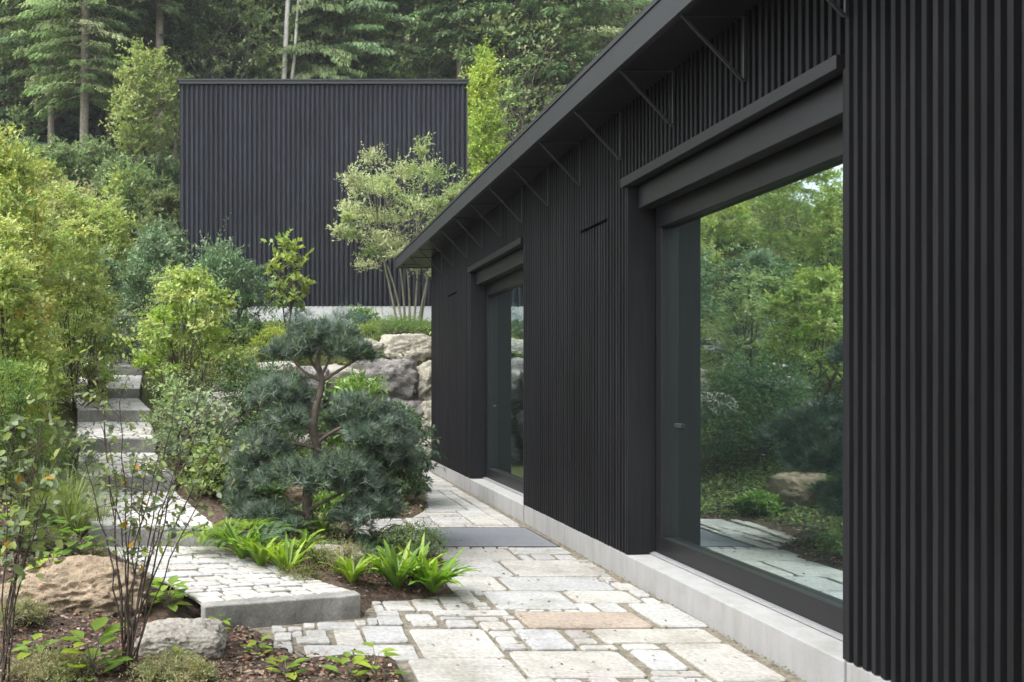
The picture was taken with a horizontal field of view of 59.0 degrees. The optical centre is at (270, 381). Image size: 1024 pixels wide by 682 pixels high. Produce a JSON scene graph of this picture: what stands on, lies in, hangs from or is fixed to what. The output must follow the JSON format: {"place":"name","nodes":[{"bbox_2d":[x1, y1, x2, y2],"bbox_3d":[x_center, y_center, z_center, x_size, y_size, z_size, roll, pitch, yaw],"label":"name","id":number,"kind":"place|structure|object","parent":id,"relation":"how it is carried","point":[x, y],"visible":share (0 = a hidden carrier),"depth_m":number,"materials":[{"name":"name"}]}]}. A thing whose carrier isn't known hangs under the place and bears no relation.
{"place":"outdoors","nodes":[
{"label":"outdoors","id":0,"kind":"place"},
{"bbox_2d":[71,336,350,604],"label":"path","id":1,"kind":"structure","parent":0,"point":[222,574],"depth_m":6.55,"materials":[{"name":"stone"}]},
{"bbox_2d":[0,155,453,681],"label":"ground","id":2,"kind":"structure","parent":0,"point":[160,610],"depth_m":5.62,"materials":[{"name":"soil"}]},
{"bbox_2d":[0,196,57,426],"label":"hornbeam shrub","id":3,"kind":"object","parent":2,"relation":"on","point":[10,241],"visible":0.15,"depth_m":9.57,"materials":[{"name":"green plant"}]},
{"bbox_2d":[0,593,60,632],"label":"sedum cushion","id":4,"kind":"object","parent":2,"relation":"on","point":[26,611],"visible":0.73,"depth_m":4.90,"materials":[{"name":"green plant"}]},
{"bbox_2d":[0,0,72,149],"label":"forest maple","id":5,"kind":"object","parent":2,"relation":"on","point":[8,49],"visible":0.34,"depth_m":37.55,"materials":[{"name":"green plant"}]},
{"bbox_2d":[15,156,68,203],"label":"cherry shrub","id":6,"kind":"object","parent":2,"relation":"on","point":[54,173],"visible":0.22,"depth_m":26.78,"materials":[{"name":"green plant"}]},
{"bbox_2d":[0,236,84,461],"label":"beech shrub","id":7,"kind":"object","parent":2,"relation":"on","point":[23,334],"visible":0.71,"depth_m":8.44,"materials":[{"name":"green plant"}]},
{"bbox_2d":[0,122,84,405],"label":"hornbeam shrub","id":8,"kind":"object","parent":2,"relation":"on","point":[17,171],"visible":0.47,"depth_m":11.37,"materials":[{"name":"green plant"}]},
{"bbox_2d":[0,0,91,144],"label":"forest maple","id":9,"kind":"object","parent":2,"relation":"on","point":[20,82],"visible":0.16,"depth_m":37.79,"materials":[{"name":"green plant"}]},
{"bbox_2d":[0,341,92,497],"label":"yew shrub","id":10,"kind":"object","parent":2,"relation":"on","point":[18,392],"visible":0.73,"depth_m":7.55,"materials":[{"name":"green plant"}]},
{"bbox_2d":[4,463,88,524],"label":"grass clump","id":11,"kind":"object","parent":2,"relation":"on","point":[38,502],"visible":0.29,"depth_m":7.01,"materials":[{"name":"green plant"}]},
{"bbox_2d":[0,392,98,681],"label":"twiggy shrub","id":12,"kind":"object","parent":2,"relation":"on","point":[15,527],"visible":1,"depth_m":4.19,"materials":[{"name":"green plant"}]},
{"bbox_2d":[0,0,106,145],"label":"larch tree","id":13,"kind":"object","parent":2,"relation":"on","point":[51,117],"visible":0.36,"depth_m":37.03,"materials":[{"name":"green plant"}]},
{"bbox_2d":[0,639,108,681],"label":"sedum cushion","id":14,"kind":"object","parent":2,"relation":"on","point":[49,671],"visible":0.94,"depth_m":4.14,"materials":[{"name":"green plant"}]},
{"bbox_2d":[0,0,118,149],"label":"forest hemlock","id":15,"kind":"object","parent":2,"relation":"on","point":[64,116],"visible":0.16,"depth_m":38.48,"materials":[{"name":"green plant"}]},
{"bbox_2d":[26,133,93,186],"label":"forest bush","id":16,"kind":"object","parent":2,"relation":"on","point":[65,155],"visible":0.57,"depth_m":30.64,"materials":[{"name":"green plant"}]},
{"bbox_2d":[15,460,117,533],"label":"grass clump","id":17,"kind":"object","parent":2,"relation":"on","point":[66,512],"visible":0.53,"depth_m":6.96,"materials":[{"name":"green plant"}]},
{"bbox_2d":[28,168,120,240],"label":"willow shrub","id":18,"kind":"object","parent":2,"relation":"on","point":[83,191],"visible":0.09,"depth_m":23.77,"materials":[{"name":"green plant"}]},
{"bbox_2d":[40,422,110,476],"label":"silver perennial","id":19,"kind":"object","parent":2,"relation":"on","point":[88,458],"visible":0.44,"depth_m":9.55,"materials":[{"name":"green plant"}]},
{"bbox_2d":[49,520,107,554],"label":"seedling","id":20,"kind":"object","parent":2,"relation":"on","point":[77,543],"visible":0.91,"depth_m":6.15,"materials":[{"name":"green plant"}]},
{"bbox_2d":[0,554,157,617],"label":"garden rock","id":21,"kind":"object","parent":2,"relation":"on","point":[79,583],"visible":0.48,"depth_m":5.26,"materials":[{"name":"beige stone"}]},
{"bbox_2d":[25,174,134,384],"bbox_3d":[-3.278,-1.639,14.024,1.789,3.409,1.654,0,0,-36],"label":"hazel shrub","id":22,"kind":"object","parent":2,"relation":"on","point":[62,196],"visible":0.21,"depth_m":13.85,"materials":[{"name":"green plant"}]},
{"bbox_2d":[33,215,130,414],"bbox_3d":[-2.905,-1.001,12.586,1.519,3.008,1.551,0,0,-42],"label":"hornbeam shrub","id":23,"kind":"object","parent":2,"relation":"on","point":[82,229],"visible":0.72,"depth_m":12.51,"materials":[{"name":"green plant"}]},
{"bbox_2d":[17,0,147,156],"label":"forest hemlock","id":24,"kind":"object","parent":2,"relation":"on","point":[100,112],"visible":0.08,"depth_m":40.81,"materials":[{"name":"green plant"}]},
{"bbox_2d":[2,0,164,164],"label":"larch tree","id":25,"kind":"object","parent":2,"relation":"on","point":[85,73],"visible":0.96,"depth_m":35.37,"materials":[{"name":"green plant"}]},
{"bbox_2d":[53,294,128,400],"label":"spindle shrub","id":26,"kind":"object","parent":2,"relation":"on","point":[87,334],"visible":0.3,"depth_m":13.10,"materials":[{"name":"green plant"}]},
{"bbox_2d":[51,242,131,356],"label":"laurel shrub","id":27,"kind":"object","parent":2,"relation":"on","point":[115,280],"visible":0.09,"depth_m":16.47,"materials":[{"name":"green plant"}]},
{"bbox_2d":[61,131,126,182],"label":"forest bush","id":28,"kind":"object","parent":2,"relation":"on","point":[96,151],"visible":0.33,"depth_m":32.51,"materials":[{"name":"green plant"}]},
{"bbox_2d":[57,617,132,680],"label":"seedling","id":29,"kind":"object","parent":2,"relation":"on","point":[108,635],"visible":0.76,"depth_m":4.29,"materials":[{"name":"green plant"}]},
{"bbox_2d":[61,191,146,279],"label":"viburnum shrub","id":30,"kind":"object","parent":2,"relation":"on","point":[107,215],"visible":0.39,"depth_m":21.74,"materials":[{"name":"green plant"}]},
{"bbox_2d":[77,410,151,422],"bbox_3d":[-2.200,0.538,12.057,1.040,0.284,0.121,0,0,0],"label":"stone step","id":31,"kind":"object","parent":2,"relation":"on","point":[94,416],"visible":0.46,"depth_m":12.00,"materials":[{"name":"grey stone"}]},
{"bbox_2d":[57,0,171,155],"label":"forest maple","id":32,"kind":"object","parent":2,"relation":"on","point":[108,132],"visible":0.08,"depth_m":38.82,"materials":[{"name":"green plant"}]},
{"bbox_2d":[74,438,155,453],"bbox_3d":[-1.923,0.844,10.580,1.002,0.293,0.121,0,0,-2],"label":"stone step","id":33,"kind":"object","parent":2,"relation":"on","point":[138,442],"visible":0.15,"depth_m":10.53,"materials":[{"name":"grey stone"}]},
{"bbox_2d":[79,150,153,206],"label":"forest bush","id":34,"kind":"object","parent":2,"relation":"on","point":[106,165],"visible":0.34,"depth_m":30.55,"materials":[{"name":"green plant"}]},
{"bbox_2d":[88,309,149,366],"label":"laurel shrub","id":35,"kind":"object","parent":2,"relation":"on","point":[123,332],"visible":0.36,"depth_m":15.49,"materials":[{"name":"green plant"}]},
{"bbox_2d":[82,155,165,240],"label":"serviceberry shrub","id":36,"kind":"object","parent":2,"relation":"on","point":[119,183],"visible":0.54,"depth_m":25.61,"materials":[{"name":"green plant"}]},
{"bbox_2d":[76,475,176,492],"bbox_3d":[-1.528,1.138,9.082,1.052,0.284,0.123,0,0,-3],"label":"stone step","id":37,"kind":"object","parent":2,"relation":"on","point":[147,478],"visible":0.16,"depth_m":9.03,"materials":[{"name":"grey stone"}]},
{"bbox_2d":[89,0,183,161],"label":"spruce tree","id":38,"kind":"object","parent":2,"relation":"on","point":[148,35],"visible":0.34,"depth_m":36.72,"materials":[{"name":"green plant"}]},
{"bbox_2d":[98,34,193,166],"bbox_3d":[-4.807,-10.281,32.928,3.416,6.378,3.726,0,0,-25],"label":"young beech","id":39,"kind":"object","parent":2,"relation":"on","point":[140,63],"visible":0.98,"depth_m":32.54,"materials":[{"name":"green plant"}]},
{"bbox_2d":[106,217,194,329],"bbox_3d":[-2.659,-2.221,17.904,2.478,2.410,2.062,0,0,-39],"label":"laurel shrub","id":40,"kind":"object","parent":2,"relation":"on","point":[141,259],"visible":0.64,"depth_m":17.74,"materials":[{"name":"green plant"}]},
{"bbox_2d":[88,526,216,546],"bbox_3d":[-0.975,1.334,7.074,1.050,0.273,0.125,0,0,0],"label":"stone step","id":41,"kind":"object","parent":2,"relation":"on","point":[188,541],"visible":0.19,"depth_m":7.02,"materials":[{"name":"grey stone"}]},
{"bbox_2d":[130,146,179,198],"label":"forest bush","id":42,"kind":"object","parent":2,"relation":"on","point":[164,169],"visible":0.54,"depth_m":32.37,"materials":[{"name":"green plant"}]},
{"bbox_2d":[136,182,179,267],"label":"broom shrub","id":43,"kind":"object","parent":2,"relation":"on","point":[169,206],"visible":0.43,"depth_m":24.29,"materials":[{"name":"green plant"}]},
{"bbox_2d":[122,213,203,305],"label":"privet shrub","id":44,"kind":"object","parent":2,"relation":"on","point":[183,249],"visible":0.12,"depth_m":20.79,"materials":[{"name":"green plant"}]},
{"bbox_2d":[106,0,222,160],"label":"spruce tree","id":45,"kind":"object","parent":2,"relation":"on","point":[160,9],"visible":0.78,"depth_m":36.05,"materials":[{"name":"green plant"}]},
{"bbox_2d":[62,340,276,673],"bbox_3d":[-0.508,0.629,4.503,1.113,1.732,0.707,0,0,-23],"label":"twiggy shrub","id":46,"kind":"object","parent":2,"relation":"on","point":[129,637],"visible":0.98,"depth_m":4.43,"materials":[{"name":"green plant"}]},
{"bbox_2d":[118,637,220,681],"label":"sedum cushion","id":47,"kind":"object","parent":2,"relation":"on","point":[151,670],"visible":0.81,"depth_m":4.15,"materials":[{"name":"green plant"}]},
{"bbox_2d":[123,257,215,395],"bbox_3d":[-1.464,-0.870,13.278,1.798,2.254,1.382,0,0,34],"label":"spindle shrub","id":48,"kind":"object","parent":2,"relation":"on","point":[155,278],"visible":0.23,"depth_m":13.34,"materials":[{"name":"green plant"}]},
{"bbox_2d":[149,575,191,610],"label":"seedling","id":49,"kind":"object","parent":2,"relation":"on","point":[171,580],"visible":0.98,"depth_m":5.36,"materials":[{"name":"green plant"}]},
{"bbox_2d":[97,0,248,162],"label":"forest maple","id":50,"kind":"object","parent":2,"relation":"on","point":[208,59],"visible":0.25,"depth_m":37.84,"materials":[{"name":"green plant"}]},
{"bbox_2d":[126,367,220,465],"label":"cotoneaster shrub","id":51,"kind":"object","parent":2,"relation":"on","point":[171,383],"visible":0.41,"depth_m":9.63,"materials":[{"name":"green plant"}]},
{"bbox_2d":[134,617,227,659],"bbox_3d":[-0.492,1.466,4.724,0.524,0.268,0.374,-2,0,6],"label":"garden rock","id":52,"kind":"object","parent":2,"relation":"on","point":[209,636],"visible":0.54,"depth_m":4.60,"materials":[{"name":"stone"}]},
{"bbox_2d":[111,262,253,429],"bbox_3d":[-1.121,-0.420,11.110,1.889,2.292,1.866,0,0,0],"label":"maple shrub","id":53,"kind":"object","parent":2,"relation":"on","point":[168,340],"visible":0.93,"depth_m":10.81,"materials":[{"name":"green plant"}]},
{"bbox_2d":[105,0,271,166],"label":"forest fir","id":54,"kind":"object","parent":2,"relation":"on","point":[170,35],"visible":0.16,"depth_m":38.32,"materials":[{"name":"green plant"}]},
{"bbox_2d":[147,388,241,478],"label":"dogwood shrub","id":55,"kind":"object","parent":2,"relation":"on","point":[202,401],"visible":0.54,"depth_m":9.10,"materials":[{"name":"green plant"}]},
{"bbox_2d":[163,651,237,681],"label":"sedum cushion","id":56,"kind":"object","parent":2,"relation":"on","point":[199,670],"visible":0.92,"depth_m":4.09,"materials":[{"name":"green plant"}]},
{"bbox_2d":[178,427,243,498],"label":"cotoneaster shrub","id":57,"kind":"object","parent":2,"relation":"on","point":[213,486],"visible":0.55,"depth_m":8.31,"materials":[{"name":"green plant"}]},
{"bbox_2d":[133,0,289,159],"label":"forest maple","id":58,"kind":"object","parent":2,"relation":"on","point":[221,65],"visible":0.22,"depth_m":37.38,"materials":[{"name":"green plant"}]},
{"bbox_2d":[0,163,431,585],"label":"ground cover","id":59,"kind":"object","parent":2,"relation":"on","point":[269,323],"visible":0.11,"depth_m":14.00,"materials":[{"name":"green plant"}]},
{"bbox_2d":[145,0,290,164],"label":"forest spruce","id":60,"kind":"object","parent":2,"relation":"on","point":[237,34],"visible":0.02,"depth_m":39.17,"materials":[{"name":"green plant"}]},
{"bbox_2d":[160,217,287,343],"bbox_3d":[-0.967,-1.834,16.166,2.704,2.655,2.416,0,0,0],"label":"laurel shrub","id":61,"kind":"object","parent":2,"relation":"on","point":[223,258],"visible":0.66,"depth_m":16.02,"materials":[{"name":"green plant"}]},
{"bbox_2d":[211,521,270,558],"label":"strap fern","id":62,"kind":"object","parent":2,"relation":"on","point":[239,552],"visible":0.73,"depth_m":6.44,"materials":[{"name":"green plant"}]},
{"bbox_2d":[178,0,327,78],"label":"forest maple","id":63,"kind":"object","parent":2,"relation":"on","point":[253,19],"visible":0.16,"depth_m":37.38,"materials":[{"name":"green plant"}]},
{"bbox_2d":[229,525,299,566],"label":"strap fern","id":64,"kind":"object","parent":2,"relation":"on","point":[255,553],"visible":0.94,"depth_m":6.26,"materials":[{"name":"green plant"}]},
{"bbox_2d":[188,317,341,461],"bbox_3d":[-0.067,0.166,10.694,2.021,1.888,2.111,0,0,-37],"label":"yew bush","id":65,"kind":"object","parent":2,"relation":"on","point":[241,387],"visible":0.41,"depth_m":10.48,"materials":[{"name":"green plant"}]},
{"bbox_2d":[201,590,360,628],"bbox_3d":[0.073,1.489,5.376,1.026,0.262,0.123,0,0,-16],"label":"stone step","id":66,"kind":"object","parent":2,"relation":"on","point":[281,610],"visible":0.52,"depth_m":5.33,"materials":[{"name":"grey stone"}]},
{"bbox_2d":[255,533,316,572],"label":"strap fern","id":67,"kind":"object","parent":2,"relation":"on","point":[285,556],"visible":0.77,"depth_m":6.12,"materials":[{"name":"green plant"}]},
{"bbox_2d":[260,228,316,327],"bbox_3d":[0.383,-1.924,17.030,1.042,2.184,1.037,0,0,32],"label":"rowan sapling","id":68,"kind":"object","parent":2,"relation":"on","point":[289,258],"visible":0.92,"depth_m":16.91,"materials":[{"name":"green plant"}]},
{"bbox_2d":[262,481,314,507],"bbox_3d":[0.149,1.258,9.452,0.691,0.548,0.557,3,-1,-17],"label":"garden rock","id":69,"kind":"object","parent":2,"relation":"on","point":[291,494],"visible":0.12,"depth_m":9.22,"materials":[{"name":"beige stone"}]},
{"bbox_2d":[282,0,298,78],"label":"birch tree","id":70,"kind":"object","parent":2,"relation":"on","point":[286,30],"visible":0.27,"depth_m":36.95,"materials":[{"name":"white plant"}]},
{"bbox_2d":[270,561,324,582],"bbox_3d":[0.182,1.354,5.982,0.442,0.238,0.488,0,0,26],"label":"thyme cushion","id":71,"kind":"object","parent":2,"relation":"on","point":[298,568],"visible":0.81,"depth_m":5.96,"materials":[{"name":"green plant"}]},
{"bbox_2d":[227,0,369,78],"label":"forest maple","id":72,"kind":"object","parent":2,"relation":"on","point":[316,35],"visible":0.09,"depth_m":38.44,"materials":[{"name":"green plant"}]},
{"bbox_2d":[254,0,389,78],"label":"tree","id":73,"kind":"object","parent":2,"relation":"on","point":[334,7],"visible":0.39,"depth_m":37.59,"materials":[{"name":"green plant"}]},
{"bbox_2d":[219,314,425,536],"bbox_3d":[0.480,0.402,7.551,1.937,2.072,1.497,0,0,0],"label":"sculpted pine","id":74,"kind":"object","parent":2,"relation":"on","point":[385,434],"visible":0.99,"depth_m":7.39,"materials":[{"name":"green plant"}]},
{"bbox_2d":[178,79,468,321],"bbox_3d":[1.385,-4.448,26.005,7.533,6.696,8.130,0,0,0],"label":"black cabin","id":75,"kind":"object","parent":2,"relation":"on","point":[267,159],"visible":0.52,"depth_m":22.02,"materials":[{"name":"metal"}]},
{"bbox_2d":[299,530,380,576],"bbox_3d":[0.494,1.232,6.208,0.620,0.317,0.706,0,0,0],"label":"thyme cushion","id":76,"kind":"object","parent":2,"relation":"on","point":[351,549],"visible":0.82,"depth_m":6.16,"materials":[{"name":"green plant"}]},
{"bbox_2d":[258,0,434,78],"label":"pale larch","id":77,"kind":"object","parent":2,"relation":"on","point":[375,4],"visible":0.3,"depth_m":38.12,"materials":[{"name":"green plant"}]},
{"bbox_2d":[322,652,371,677],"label":"seedling","id":78,"kind":"object","parent":2,"relation":"on","point":[357,659],"visible":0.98,"depth_m":4.26,"materials":[{"name":"green plant"}]},
{"bbox_2d":[310,364,389,457],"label":"rhododendron shrub","id":79,"kind":"object","parent":2,"relation":"on","point":[354,384],"visible":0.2,"depth_m":11.31,"materials":[{"name":"green plant"}]},
{"bbox_2d":[320,552,380,582],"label":"strap fern","id":80,"kind":"object","parent":2,"relation":"on","point":[349,573],"visible":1,"depth_m":5.90,"materials":[{"name":"green plant"}]},
{"bbox_2d":[310,0,454,78],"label":"forest maple","id":81,"kind":"object","parent":2,"relation":"on","point":[405,46],"visible":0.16,"depth_m":38.13,"materials":[{"name":"green plant"}]},
{"bbox_2d":[349,358,419,399],"bbox_3d":[2.004,0.028,15.311,1.504,0.980,0.985,2,-2,5],"label":"boulder","id":82,"kind":"object","parent":2,"relation":"on","point":[401,375],"visible":0.35,"depth_m":14.90,"materials":[{"name":"grey stone"}]},
{"bbox_2d":[352,305,430,333],"bbox_3d":[2.547,-1.273,17.682,2.313,0.746,1.842,0,0,37],"label":"heath cushion","id":83,"kind":"object","parent":2,"relation":"on","point":[407,326],"visible":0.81,"depth_m":17.46,"materials":[{"name":"green plant"}]},
{"bbox_2d":[357,539,432,587],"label":"strap fern","id":84,"kind":"object","parent":2,"relation":"on","point":[395,576],"visible":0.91,"depth_m":5.96,"materials":[{"name":"green plant"}]},
{"bbox_2d":[326,132,475,324],"bbox_3d":[2.910,-3.368,19.598,3.361,4.211,3.826,0,0,0],"label":"multi stem tree","id":85,"kind":"object","parent":2,"relation":"on","point":[381,181],"visible":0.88,"depth_m":19.44,"materials":[{"name":"green plant"}]},
{"bbox_2d":[363,398,446,501],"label":"laurel shrub","id":86,"kind":"object","parent":2,"relation":"on","point":[416,483],"visible":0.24,"depth_m":10.23,"materials":[{"name":"green plant"}]},
{"bbox_2d":[356,507,457,560],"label":"box shrub","id":87,"kind":"object","parent":2,"relation":"on","point":[409,533],"visible":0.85,"depth_m":6.94,"materials":[{"name":"green plant"}]},
{"bbox_2d":[416,360,430,400],"bbox_3d":[2.857,0.005,15.307,0.706,0.788,0.934,-2,0,2],"label":"boulder","id":88,"kind":"object","parent":2,"relation":"on","point":[424,383],"visible":0.31,"depth_m":14.95,"materials":[{"name":"beige stone"}]},
{"bbox_2d":[379,333,430,360],"bbox_3d":[2.533,-0.580,15.519,1.156,0.600,0.871,1,-2,-4],"label":"boulder","id":89,"kind":"object","parent":88,"relation":"on","point":[416,347],"visible":0.6,"depth_m":15.16,"materials":[{"name":"yellow stone"}]},
{"bbox_2d":[359,0,493,167],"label":"forest maple","id":90,"kind":"object","parent":2,"relation":"on","point":[452,39],"visible":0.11,"depth_m":38.01,"materials":[{"name":"green plant"}]},
{"bbox_2d":[397,548,480,592],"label":"strap fern","id":91,"kind":"object","parent":2,"relation":"on","point":[434,580],"visible":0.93,"depth_m":5.88,"materials":[{"name":"green plant"}]},
{"bbox_2d":[391,0,557,78],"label":"tall pine","id":92,"kind":"object","parent":2,"relation":"on","point":[456,17],"visible":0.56,"depth_m":37.73,"materials":[{"name":"green plant"}]},
{"bbox_2d":[459,33,519,183],"bbox_3d":[7.333,-6.585,29.092,3.272,10.213,3.073,0,0,0],"label":"columnar tree","id":93,"kind":"object","parent":2,"relation":"on","point":[486,150],"visible":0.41,"depth_m":28.81,"materials":[{"name":"green plant"}]},
{"bbox_2d":[408,0,588,181],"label":"forest maple","id":94,"kind":"object","parent":2,"relation":"on","point":[494,30],"visible":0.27,"depth_m":36.33,"materials":[{"name":"green plant"}]},
{"bbox_2d":[462,0,602,171],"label":"forest maple","id":95,"kind":"object","parent":2,"relation":"on","point":[523,118],"visible":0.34,"depth_m":35.73,"materials":[{"name":"green plant"}]},
{"bbox_2d":[466,0,651,106],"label":"tall pine","id":96,"kind":"object","parent":2,"relation":"on","point":[613,30],"visible":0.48,"depth_m":36.20,"materials":[{"name":"green plant"}]},
{"bbox_2d":[511,0,640,112],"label":"forest maple","id":97,"kind":"object","parent":2,"relation":"on","point":[589,13],"visible":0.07,"depth_m":36.46,"materials":[{"name":"green plant"}]},
{"bbox_2d":[559,0,643,87],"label":"forest maple","id":98,"kind":"object","parent":2,"relation":"on","point":[632,11],"visible":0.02,"depth_m":37.29,"materials":[{"name":"green plant"}]},
{"bbox_2d":[395,0,1023,681],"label":"black house","id":99,"kind":"structure","parent":2,"relation":"on","point":[727,318],"depth_m":4.91,"materials":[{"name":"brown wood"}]},
{"bbox_2d":[483,268,522,495],"bbox_3d":[2.982,-0.089,10.397,0.195,2.791,2.394,0,0,0],"label":"sliding door","id":100,"kind":"structure","parent":99,"relation":"in","point":[504,295],"depth_m":10.87,"materials":[{"name":"clear glass"}]},
{"bbox_2d":[650,122,842,640],"bbox_3d":[2.982,-0.089,5.284,0.195,2.791,2.409,0,0,0],"label":"sliding door","id":101,"kind":"structure","parent":99,"relation":"in","point":[749,260],"depth_m":5.22,"materials":[{"name":"clear glass"}]},
{"bbox_2d":[249,470,805,681],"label":"pavement","id":102,"kind":"structure","parent":0,"point":[709,654],"depth_m":5.21,"materials":[{"name":"stone"}]},
{"bbox_2d":[424,527,559,547],"bbox_3d":[2.110,1.514,8.276,1.049,0.033,1.023,0,0,0],"label":"entrance mat","id":103,"kind":"object","parent":102,"relation":"on","point":[482,537],"visible":0.69,"depth_m":8.22,"materials":[{"name":"metal"}]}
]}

